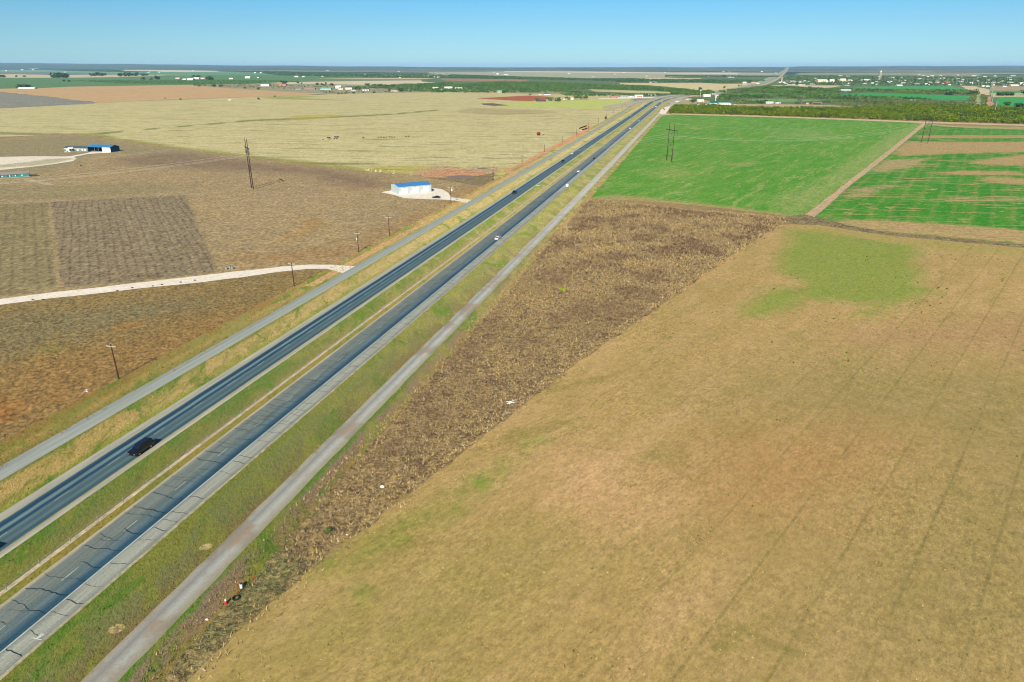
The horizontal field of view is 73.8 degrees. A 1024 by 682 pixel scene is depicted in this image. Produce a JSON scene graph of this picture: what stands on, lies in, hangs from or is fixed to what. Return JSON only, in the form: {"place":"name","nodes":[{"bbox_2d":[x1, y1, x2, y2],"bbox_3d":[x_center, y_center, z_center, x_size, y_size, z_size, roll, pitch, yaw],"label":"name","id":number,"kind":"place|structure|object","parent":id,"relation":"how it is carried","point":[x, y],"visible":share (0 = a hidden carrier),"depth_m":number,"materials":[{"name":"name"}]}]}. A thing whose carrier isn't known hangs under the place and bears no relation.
{"place":"outdoors","nodes":[
{"label":"outdoors","id":0,"kind":"place"},
{"bbox_2d":[0,202,55,294],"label":"field","id":1,"kind":"structure","parent":0,"point":[27,256],"depth_m":288.25,"materials":[{"name":"soil"}]},
{"bbox_2d":[0,156,75,169],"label":"gravel yard","id":2,"kind":"structure","parent":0,"point":[20,161],"depth_m":554.35,"materials":[{"name":"gravel"}]},
{"bbox_2d":[0,92,94,107],"bbox_3d":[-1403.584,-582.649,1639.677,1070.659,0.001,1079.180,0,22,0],"label":"field","id":3,"kind":"structure","parent":0,"point":[10,100],"depth_m":1499.11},
{"bbox_2d":[0,72,110,74],"bbox_3d":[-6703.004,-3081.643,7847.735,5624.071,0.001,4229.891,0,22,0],"label":"field","id":4,"kind":"structure","parent":0,"point":[37,73],"depth_m":7302.98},
{"bbox_2d":[0,70,119,72],"bbox_3d":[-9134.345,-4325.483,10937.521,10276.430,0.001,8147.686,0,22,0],"label":"field","id":5,"kind":"structure","parent":0,"point":[69,71],"depth_m":10084.77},
{"bbox_2d":[0,74,159,77],"bbox_3d":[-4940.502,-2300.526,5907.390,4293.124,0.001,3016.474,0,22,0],"label":"field","id":6,"kind":"structure","parent":0,"point":[38,76],"depth_m":5165.70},
{"bbox_2d":[72,152,110,156],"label":"driveway","id":7,"kind":"structure","parent":0,"point":[90,153],"depth_m":605.15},
{"bbox_2d":[50,195,214,287],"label":"field","id":8,"kind":"structure","parent":0,"point":[102,241],"depth_m":303.16,"materials":[{"name":"soil"}]},
{"bbox_2d":[0,85,319,102],"bbox_3d":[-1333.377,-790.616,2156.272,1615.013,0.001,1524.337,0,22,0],"label":"field","id":9,"kind":"structure","parent":0,"point":[100,94],"depth_m":2012.99,"materials":[{"name":"soil"}]},
{"bbox_2d":[18,87,37,88],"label":"farmhouse","id":10,"kind":"object","parent":9,"relation":"on","point":[27,88],"visible":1,"depth_m":2345.58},
{"bbox_2d":[0,270,323,440],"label":"field","id":11,"kind":"structure","parent":0,"point":[102,303],"depth_m":198.38,"materials":[{"name":"soil"}]},
{"bbox_2d":[106,343,119,378],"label":"utility pole","id":12,"kind":"object","parent":11,"relation":"on","point":[111,346],"visible":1,"depth_m":166.81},
{"bbox_2d":[0,277,315,466],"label":"orange weeds","id":13,"kind":"object","parent":11,"relation":"on","point":[114,350],"visible":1,"depth_m":189.34,"materials":[{"name":"plant"}]},
{"bbox_2d":[123,70,216,71],"bbox_3d":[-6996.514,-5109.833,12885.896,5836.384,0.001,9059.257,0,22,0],"label":"field","id":14,"kind":"structure","parent":0,"point":[170,70],"depth_m":12457.24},
{"bbox_2d":[0,265,353,304],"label":"driveway","id":15,"kind":"structure","parent":0,"point":[198,279],"depth_m":244.00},
{"bbox_2d":[70,80,297,84],"bbox_3d":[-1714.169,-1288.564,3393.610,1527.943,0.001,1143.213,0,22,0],"label":"field","id":16,"kind":"structure","parent":0,"point":[185,83],"depth_m":3258.49,"materials":[{"name":"soil"}]},
{"bbox_2d":[73,79,292,83],"bbox_3d":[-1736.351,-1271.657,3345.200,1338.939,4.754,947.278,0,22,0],"label":"orchard","id":17,"kind":"object","parent":16,"relation":"on","point":[134,81],"visible":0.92,"depth_m":3378.88,"materials":[{"name":"green plant"}]},
{"bbox_2d":[0,75,368,87],"bbox_3d":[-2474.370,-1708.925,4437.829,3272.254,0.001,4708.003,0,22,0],"label":"field","id":18,"kind":"structure","parent":0,"point":[34,82],"depth_m":3996.51,"materials":[{"name":"plant"}]},
{"bbox_2d":[120,72,274,74],"bbox_3d":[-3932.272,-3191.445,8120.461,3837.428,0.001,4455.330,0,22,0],"label":"field","id":19,"kind":"structure","parent":0,"point":[194,73],"depth_m":7301.76,"materials":[{"name":"plant"}]},
{"bbox_2d":[0,134,483,297],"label":"field","id":20,"kind":"structure","parent":0,"point":[282,213],"depth_m":411.92,"materials":[{"name":"soil"}]},
{"bbox_2d":[0,171,36,178],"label":"mobile home","id":21,"kind":"object","parent":20,"relation":"on","point":[14,174],"visible":1,"depth_m":474.83,"materials":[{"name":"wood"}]},
{"bbox_2d":[23,179,54,184],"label":"bare patch","id":22,"kind":"object","parent":20,"relation":"on","point":[40,182],"visible":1,"depth_m":454.41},
{"bbox_2d":[64,146,87,151],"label":"farmhouse","id":23,"kind":"object","parent":20,"relation":"on","point":[76,148],"visible":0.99,"depth_m":619.20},
{"bbox_2d":[87,144,119,151],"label":"blue barn","id":24,"kind":"structure","parent":20,"relation":"on","point":[107,148],"depth_m":616.95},
{"bbox_2d":[244,137,253,189],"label":"transmission frame","id":25,"kind":"object","parent":20,"relation":"on","point":[248,153],"visible":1,"depth_m":425.82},
{"bbox_2d":[4,124,1010,183],"bbox_3d":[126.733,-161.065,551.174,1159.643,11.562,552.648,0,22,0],"label":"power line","id":26,"kind":"object","parent":25,"relation":"hanging from","point":[445,159],"visible":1,"depth_m":468.91,"materials":[{"name":"metal"}]},
{"bbox_2d":[0,113,1014,164],"bbox_3d":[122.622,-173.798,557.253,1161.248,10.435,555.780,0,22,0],"label":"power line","id":27,"kind":"object","parent":25,"relation":"hanging from","point":[490,142],"visible":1,"depth_m":487.61,"materials":[{"name":"metal"}]},
{"bbox_2d":[1,123,1014,180],"bbox_3d":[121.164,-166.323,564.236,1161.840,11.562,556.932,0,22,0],"label":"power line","id":28,"kind":"object","parent":25,"relation":"hanging from","point":[405,157],"visible":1,"depth_m":464.96,"materials":[{"name":"metal"}]},
{"bbox_2d":[3,124,1019,182],"bbox_3d":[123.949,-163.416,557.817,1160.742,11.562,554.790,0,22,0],"label":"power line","id":29,"kind":"object","parent":25,"relation":"hanging from","point":[508,155],"visible":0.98,"depth_m":509.85,"materials":[{"name":"metal"}]},
{"bbox_2d":[382,188,469,202],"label":"gravel pad","id":30,"kind":"object","parent":20,"relation":"on","point":[443,194],"visible":0.8,"depth_m":408.24,"materials":[{"name":"gravel"}]},
{"bbox_2d":[391,181,430,193],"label":"metal workshop","id":31,"kind":"structure","parent":30,"relation":"on","point":[411,187],"depth_m":415.85,"materials":[{"name":"metal"}]},
{"bbox_2d":[401,188,407,193],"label":"bay door","id":32,"kind":"structure","parent":31,"relation":"in","point":[403,190],"depth_m":412.17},
{"bbox_2d":[412,187,418,192],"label":"bay door","id":33,"kind":"structure","parent":31,"relation":"in","point":[415,189],"depth_m":415.30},
{"bbox_2d":[0,92,628,178],"bbox_3d":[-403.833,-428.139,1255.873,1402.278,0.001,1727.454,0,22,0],"label":"field","id":34,"kind":"structure","parent":0,"point":[447,125],"depth_m":877.12,"materials":[{"name":"plant"}]},
{"bbox_2d":[0,102,638,480],"bbox_3d":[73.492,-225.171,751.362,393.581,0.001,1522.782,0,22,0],"label":"frontage road","id":35,"kind":"structure","parent":0,"point":[17,463],"depth_m":182.39,"materials":[{"name":"asphalt"}]},
{"bbox_2d":[0,99,661,557],"bbox_3d":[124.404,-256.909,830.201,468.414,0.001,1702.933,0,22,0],"label":"road","id":36,"kind":"structure","parent":0,"point":[58,495],"depth_m":159.75,"materials":[{"name":"asphalt"}]},
{"bbox_2d":[127,437,153,455],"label":"sport utility vehicle","id":37,"kind":"object","parent":36,"relation":"on","point":[141,445],"visible":1,"depth_m":136.08,"materials":[{"name":"paint"}]},
{"bbox_2d":[0,183,531,536],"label":"lane dashes","id":38,"kind":"object","parent":36,"relation":"on","point":[227,385],"visible":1,"depth_m":165.22,"materials":[{"name":"white paint"}]},
{"bbox_2d":[0,136,597,521],"bbox_3d":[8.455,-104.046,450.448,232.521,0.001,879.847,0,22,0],"label":"lane marking","id":39,"kind":"object","parent":36,"relation":"on","point":[216,382],"visible":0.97,"depth_m":160.21,"materials":[{"name":"white paint"}]},
{"bbox_2d":[1,129,614,551],"bbox_3d":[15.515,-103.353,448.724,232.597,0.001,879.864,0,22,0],"label":"lane marking","id":40,"kind":"object","parent":36,"relation":"on","point":[231,393],"visible":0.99,"depth_m":153.23,"materials":[{"name":"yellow paint"}]},
{"bbox_2d":[0,103,670,681],"bbox_3d":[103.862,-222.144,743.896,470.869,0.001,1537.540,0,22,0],"label":"roadside verge","id":41,"kind":"structure","parent":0,"point":[172,561],"depth_m":142.53,"materials":[{"name":"green plant"}]},
{"bbox_2d":[108,624,124,633],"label":"bare patch","id":42,"kind":"object","parent":41,"relation":"on","point":[115,629],"visible":1,"depth_m":93.85,"materials":[{"name":"soil"}]},
{"bbox_2d":[199,543,212,549],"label":"bare patch","id":43,"kind":"object","parent":41,"relation":"on","point":[206,546],"visible":1,"depth_m":109.87,"materials":[{"name":"soil"}]},
{"bbox_2d":[0,155,587,595],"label":"mow strip","id":44,"kind":"object","parent":41,"relation":"on","point":[38,565],"visible":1,"depth_m":139.11,"materials":[{"name":"concrete"}]},
{"bbox_2d":[0,160,580,590],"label":"cable barrier","id":45,"kind":"object","parent":44,"relation":"on","point":[238,414],"visible":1,"depth_m":142.25,"materials":[{"name":"metal"}]},
{"bbox_2d":[0,99,670,676],"bbox_3d":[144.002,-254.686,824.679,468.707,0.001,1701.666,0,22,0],"label":"road","id":46,"kind":"structure","parent":0,"point":[16,621],"depth_m":128.91,"materials":[{"name":"asphalt"}]},
{"bbox_2d":[20,237,492,611],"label":"road seam","id":47,"kind":"object","parent":46,"relation":"on","point":[206,463],"visible":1,"depth_m":128.42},
{"bbox_2d":[1,190,560,655],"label":"road cracks","id":48,"kind":"object","parent":46,"relation":"on","point":[255,432],"visible":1,"depth_m":147.64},
{"bbox_2d":[0,179,565,629],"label":"lane dashes","id":49,"kind":"object","parent":46,"relation":"on","point":[218,455],"visible":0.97,"depth_m":126.87,"materials":[{"name":"white paint"}]},
{"bbox_2d":[0,159,599,679],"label":"road edge","id":50,"kind":"object","parent":46,"relation":"on","point":[224,483],"visible":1,"depth_m":119.84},
{"bbox_2d":[0,131,621,608],"bbox_3d":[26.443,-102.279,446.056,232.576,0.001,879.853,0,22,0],"label":"lane marking","id":51,"kind":"object","parent":46,"relation":"on","point":[220,439],"visible":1,"depth_m":136.92,"materials":[{"name":"yellow paint"}]},
{"bbox_2d":[0,128,631,652],"bbox_3d":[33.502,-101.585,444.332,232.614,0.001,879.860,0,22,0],"label":"lane marking","id":52,"kind":"object","parent":46,"relation":"on","point":[234,458],"visible":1,"depth_m":127.03,"materials":[{"name":"white paint"}]},
{"bbox_2d":[280,80,433,84],"bbox_3d":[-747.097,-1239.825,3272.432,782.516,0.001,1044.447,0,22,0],"label":"field","id":53,"kind":"structure","parent":0,"point":[377,82],"depth_m":3256.68,"materials":[{"name":"plant"}]},
{"bbox_2d":[304,79,420,81],"bbox_3d":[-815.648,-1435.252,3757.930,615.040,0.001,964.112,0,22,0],"label":"field","id":54,"kind":"structure","parent":0,"point":[357,80],"depth_m":3714.60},
{"bbox_2d":[81,113,659,681],"bbox_3d":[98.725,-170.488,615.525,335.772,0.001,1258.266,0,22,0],"label":"frontage road","id":55,"kind":"structure","parent":0,"point":[133,647],"depth_m":120.93,"materials":[{"name":"asphalt"}]},
{"bbox_2d":[333,78,433,78],"bbox_3d":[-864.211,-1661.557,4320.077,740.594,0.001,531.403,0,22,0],"label":"field","id":56,"kind":"structure","parent":0,"point":[383,78],"depth_m":4320.85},
{"bbox_2d":[200,82,631,95],"bbox_3d":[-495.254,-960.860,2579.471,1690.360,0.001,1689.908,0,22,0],"label":"field","id":57,"kind":"structure","parent":0,"point":[303,90],"depth_m":2276.28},
{"bbox_2d":[305,161,536,285],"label":"dirt strip","id":58,"kind":"object","parent":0,"point":[351,262],"visible":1,"depth_m":313.63,"materials":[{"name":"soil"}]},
{"bbox_2d":[418,170,486,176],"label":"field","id":59,"kind":"structure","parent":0,"point":[441,173],"depth_m":492.44,"materials":[{"name":"soil"}]},
{"bbox_2d":[409,166,501,177],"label":"field","id":60,"kind":"structure","parent":0,"point":[489,170],"depth_m":511.54,"materials":[{"name":"soil"}]},
{"bbox_2d":[425,173,494,185],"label":"field","id":61,"kind":"structure","parent":0,"point":[480,180],"depth_m":466.32,"materials":[{"name":"soil"}]},
{"bbox_2d":[446,175,473,177],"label":"pond","id":62,"kind":"structure","parent":0,"point":[461,176],"depth_m":478.98,"materials":[{"name":"grey liquid"}]},
{"bbox_2d":[134,198,787,681],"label":"weedy ground","id":63,"kind":"structure","parent":0,"point":[294,570],"depth_m":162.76,"materials":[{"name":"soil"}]},
{"bbox_2d":[440,78,526,81],"bbox_3d":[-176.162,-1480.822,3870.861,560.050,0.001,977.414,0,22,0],"label":"field","id":64,"kind":"structure","parent":0,"point":[489,80],"depth_m":3709.43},
{"bbox_2d":[480,103,505,105],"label":"field","id":65,"kind":"structure","parent":0,"point":[492,104],"depth_m":1381.22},
{"bbox_2d":[0,63,1023,69],"bbox_3d":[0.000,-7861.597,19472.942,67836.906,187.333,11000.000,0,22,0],"label":"hills","id":66,"kind":"structure","parent":0,"point":[15,66],"depth_m":18712.21,"materials":[{"name":"plant"}]},
{"bbox_2d":[0,75,1023,107],"bbox_3d":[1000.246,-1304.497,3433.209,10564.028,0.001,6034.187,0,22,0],"label":"scrubland","id":67,"kind":"structure","parent":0,"point":[711,98],"depth_m":2750.96,"materials":[{"name":"plant"}]},
{"bbox_2d":[49,72,61,77],"bbox_3d":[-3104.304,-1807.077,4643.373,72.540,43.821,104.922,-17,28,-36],"label":"bush","id":68,"kind":"object","parent":67,"relation":"on","point":[57,75],"visible":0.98,"depth_m":4631.37,"materials":[{"name":"green plant"}]},
{"bbox_2d":[197,84,435,92],"bbox_3d":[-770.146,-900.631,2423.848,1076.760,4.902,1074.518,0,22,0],"label":"scrub","id":69,"kind":"object","parent":67,"relation":"on","point":[294,87],"visible":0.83,"depth_m":2520.32,"materials":[{"name":"green plant"}]},
{"bbox_2d":[355,81,703,95],"bbox_3d":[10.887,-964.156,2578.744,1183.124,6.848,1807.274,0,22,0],"label":"wood","id":70,"kind":"object","parent":67,"relation":"on","point":[519,86],"visible":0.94,"depth_m":2371.13,"materials":[{"name":"green plant"}]},
{"bbox_2d":[450,74,778,82],"bbox_3d":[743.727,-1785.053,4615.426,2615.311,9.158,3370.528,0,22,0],"label":"wood","id":71,"kind":"object","parent":67,"relation":"on","point":[640,79],"visible":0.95,"depth_m":3940.82,"materials":[{"name":"green plant"}]},
{"bbox_2d":[708,101,730,103],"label":"hall","id":72,"kind":"structure","parent":67,"relation":"on","point":[710,102],"depth_m":1408.71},
{"bbox_2d":[669,103,1023,123],"bbox_3d":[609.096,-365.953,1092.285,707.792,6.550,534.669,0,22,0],"label":"tree belt","id":73,"kind":"object","parent":67,"relation":"on","point":[975,112],"visible":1,"depth_m":1104.61,"materials":[{"name":"green plant"}]},
{"bbox_2d":[718,85,979,102],"bbox_3d":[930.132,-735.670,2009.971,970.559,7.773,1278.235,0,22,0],"label":"wood","id":74,"kind":"object","parent":67,"relation":"on","point":[774,89],"visible":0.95,"depth_m":1962.71,"materials":[{"name":"green plant"}]},
{"bbox_2d":[779,75,1023,85],"bbox_3d":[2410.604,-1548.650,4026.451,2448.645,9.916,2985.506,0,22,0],"label":"town trees","id":75,"kind":"object","parent":67,"relation":"on","point":[925,80],"visible":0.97,"depth_m":3558.96,"materials":[{"name":"green plant"}]},
{"bbox_2d":[821,93,987,108],"bbox_3d":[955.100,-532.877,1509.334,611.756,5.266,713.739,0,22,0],"label":"scrub wood","id":76,"kind":"object","parent":67,"relation":"on","point":[909,101],"visible":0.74,"depth_m":1431.07,"materials":[{"name":"green plant"}]},
{"bbox_2d":[0,107,1023,679],"bbox_3d":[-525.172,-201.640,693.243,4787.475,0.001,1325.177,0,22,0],"label":"farm ground","id":77,"kind":"structure","parent":0,"point":[668,205],"depth_m":374.15,"materials":[{"name":"soil"}]},
{"bbox_2d":[0,0,1023,66],"label":"sky","id":78,"kind":"structure","parent":0,"point":[401,33],"materials":[{"name":"blue"}]},
{"bbox_2d":[478,96,552,100],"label":"field","id":79,"kind":"structure","parent":0,"point":[522,98],"depth_m":1638.38,"materials":[{"name":"red soil"}]},
{"bbox_2d":[59,67,1023,76],"bbox_3d":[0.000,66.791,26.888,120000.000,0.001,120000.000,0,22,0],"label":"ground","id":80,"kind":"structure","parent":0,"point":[982,72],"depth_m":10090.94,"materials":[{"name":"plant"}]},
{"bbox_2d":[30,69,520,77],"bbox_3d":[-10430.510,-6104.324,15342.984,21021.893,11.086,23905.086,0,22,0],"label":"wood","id":81,"kind":"object","parent":80,"relation":"on","point":[306,73],"visible":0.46,"depth_m":6483.46,"materials":[{"name":"green plant"}]},
{"bbox_2d":[503,126,591,171],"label":"dirt lane","id":82,"kind":"structure","parent":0,"point":[566,141],"depth_m":657.49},
{"bbox_2d":[503,99,633,109],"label":"field","id":83,"kind":"structure","parent":0,"point":[597,104],"depth_m":1418.38,"materials":[{"name":"plant"}]},
{"bbox_2d":[428,72,776,78],"bbox_3d":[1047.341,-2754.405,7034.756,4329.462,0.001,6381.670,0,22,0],"label":"field","id":84,"kind":"structure","parent":0,"point":[595,75],"depth_m":6414.50,"materials":[{"name":"plant"}]},
{"bbox_2d":[187,224,1023,681],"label":"stubble field","id":85,"kind":"structure","parent":0,"point":[977,294],"depth_m":118.54,"materials":[{"name":"plant"}]},
{"bbox_2d":[269,253,1023,676],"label":"green weeds","id":86,"kind":"object","parent":85,"relation":"on","point":[779,421],"visible":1,"depth_m":177.83,"materials":[{"name":"plant"}]},
{"bbox_2d":[676,521,711,556],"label":"dead weeds","id":87,"kind":"object","parent":85,"relation":"on","point":[696,541],"visible":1,"depth_m":111.16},
{"bbox_2d":[504,71,737,73],"bbox_3d":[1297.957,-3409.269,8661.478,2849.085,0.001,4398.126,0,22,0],"label":"field","id":88,"kind":"structure","parent":0,"point":[617,72],"depth_m":8466.84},
{"bbox_2d":[603,100,641,110],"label":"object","id":89,"kind":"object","parent":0,"point":[615,106],"visible":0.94,"depth_m":1344.38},
{"bbox_2d":[598,97,652,98],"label":"gravel yard","id":90,"kind":"structure","parent":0,"point":[626,98],"depth_m":1637.10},
{"bbox_2d":[589,89,669,92],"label":"field","id":91,"kind":"structure","parent":0,"point":[625,91],"depth_m":2095.16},
{"bbox_2d":[659,106,669,113],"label":"gravel apron","id":92,"kind":"object","parent":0,"point":[662,111],"visible":0.96,"depth_m":1191.39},
{"bbox_2d":[645,78,700,78],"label":"field","id":93,"kind":"structure","parent":0,"point":[672,78],"depth_m":4319.16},
{"bbox_2d":[620,83,749,90],"bbox_3d":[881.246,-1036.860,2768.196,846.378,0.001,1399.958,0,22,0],"label":"field","id":94,"kind":"structure","parent":0,"point":[707,86],"depth_m":2748.36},
{"bbox_2d":[676,99,708,104],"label":"field","id":95,"kind":"structure","parent":0,"point":[684,101],"depth_m":1458.40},
{"bbox_2d":[639,66,789,102],"bbox_3d":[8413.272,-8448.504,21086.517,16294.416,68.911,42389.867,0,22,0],"label":"roadside verge","id":96,"kind":"structure","parent":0,"point":[669,101],"depth_m":1803.91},
{"bbox_2d":[670,89,714,94],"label":"wood","id":97,"kind":"object","parent":96,"relation":"on","point":[695,92],"visible":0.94,"depth_m":1875.81,"materials":[{"name":"green plant"}]},
{"bbox_2d":[652,67,786,98],"bbox_3d":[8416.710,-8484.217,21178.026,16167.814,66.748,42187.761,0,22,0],"label":"road","id":98,"kind":"structure","parent":0,"point":[718,90],"depth_m":2425.95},
{"bbox_2d":[659,69,785,98],"bbox_3d":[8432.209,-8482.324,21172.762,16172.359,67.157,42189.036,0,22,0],"label":"road","id":99,"kind":"structure","parent":0,"point":[726,90],"depth_m":2481.55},
{"bbox_2d":[669,69,786,98],"bbox_3d":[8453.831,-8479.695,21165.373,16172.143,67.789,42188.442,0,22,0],"label":"road","id":100,"kind":"structure","parent":0,"point":[737,89],"depth_m":2739.19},
{"bbox_2d":[592,114,921,215],"bbox_3d":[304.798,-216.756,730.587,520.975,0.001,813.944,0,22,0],"label":"green field","id":101,"kind":"structure","parent":0,"point":[788,173],"depth_m":554.26,"materials":[{"name":"plant"}]},
{"bbox_2d":[666,124,675,161],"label":"transmission frame","id":102,"kind":"object","parent":101,"relation":"on","point":[674,130],"visible":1,"depth_m":550.80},
{"bbox_2d":[716,104,846,107],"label":"field","id":103,"kind":"structure","parent":0,"point":[782,105],"depth_m":1347.01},
{"bbox_2d":[744,99,819,101],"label":"field","id":104,"kind":"structure","parent":0,"point":[785,100],"depth_m":1544.25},
{"bbox_2d":[772,85,837,87],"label":"field","id":105,"kind":"structure","parent":0,"point":[824,86],"depth_m":2748.06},
{"bbox_2d":[662,113,1023,125],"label":"dirt lane","id":106,"kind":"structure","parent":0,"point":[852,119],"depth_m":991.26,"materials":[{"name":"soil"}]},
{"bbox_2d":[736,93,969,99],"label":"field","id":107,"kind":"structure","parent":0,"point":[945,97],"depth_m":1808.33,"materials":[{"name":"plant"}]},
{"bbox_2d":[806,123,925,216],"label":"dirt lane","id":108,"kind":"structure","parent":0,"point":[819,208],"depth_m":470.26,"materials":[{"name":"soil"}]},
{"bbox_2d":[796,73,981,75],"bbox_3d":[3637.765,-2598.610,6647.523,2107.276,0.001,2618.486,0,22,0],"label":"field","id":109,"kind":"structure","parent":0,"point":[938,74],"depth_m":6407.01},
{"bbox_2d":[784,214,1023,247],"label":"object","id":110,"kind":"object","parent":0,"point":[804,219],"visible":1,"depth_m":323.30,"materials":[{"name":"soil"}]},
{"bbox_2d":[853,86,966,89],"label":"field","id":111,"kind":"structure","parent":0,"point":[922,87],"depth_m":2489.27,"materials":[{"name":"plant"}]},
{"bbox_2d":[815,124,1023,244],"bbox_3d":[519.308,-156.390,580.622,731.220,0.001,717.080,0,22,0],"label":"green field","id":112,"kind":"structure","parent":0,"point":[960,181],"depth_m":428.32,"materials":[{"name":"plant"}]},
{"bbox_2d":[921,112,936,142],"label":"transmission frame","id":113,"kind":"object","parent":112,"relation":"on","point":[925,128],"visible":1,"depth_m":683.22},
{"bbox_2d":[962,86,990,94],"bbox_3d":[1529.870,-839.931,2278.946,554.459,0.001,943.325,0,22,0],"label":"field","id":114,"kind":"structure","parent":0,"point":[985,91],"depth_m":2274.76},
{"bbox_2d":[986,97,993,105],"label":"field","id":115,"kind":"structure","parent":0,"point":[989,102],"depth_m":1458.32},
{"bbox_2d":[991,91,1022,92],"bbox_3d":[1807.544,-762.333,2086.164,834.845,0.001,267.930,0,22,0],"label":"field","id":116,"kind":"structure","parent":0,"point":[1007,91],"depth_m":2094.34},
{"bbox_2d":[991,86,1023,90],"bbox_3d":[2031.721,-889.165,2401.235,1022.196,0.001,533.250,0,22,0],"label":"field","id":117,"kind":"structure","parent":0,"point":[1007,88],"depth_m":2376.86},
{"bbox_2d":[991,93,1023,96],"bbox_3d":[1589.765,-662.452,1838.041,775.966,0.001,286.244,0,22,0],"label":"field","id":118,"kind":"structure","parent":0,"point":[1015,94],"depth_m":1807.83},
{"bbox_2d":[994,97,1023,106],"bbox_3d":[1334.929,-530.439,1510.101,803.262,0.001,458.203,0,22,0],"label":"field","id":119,"kind":"structure","parent":0,"point":[1013,100],"depth_m":1543.82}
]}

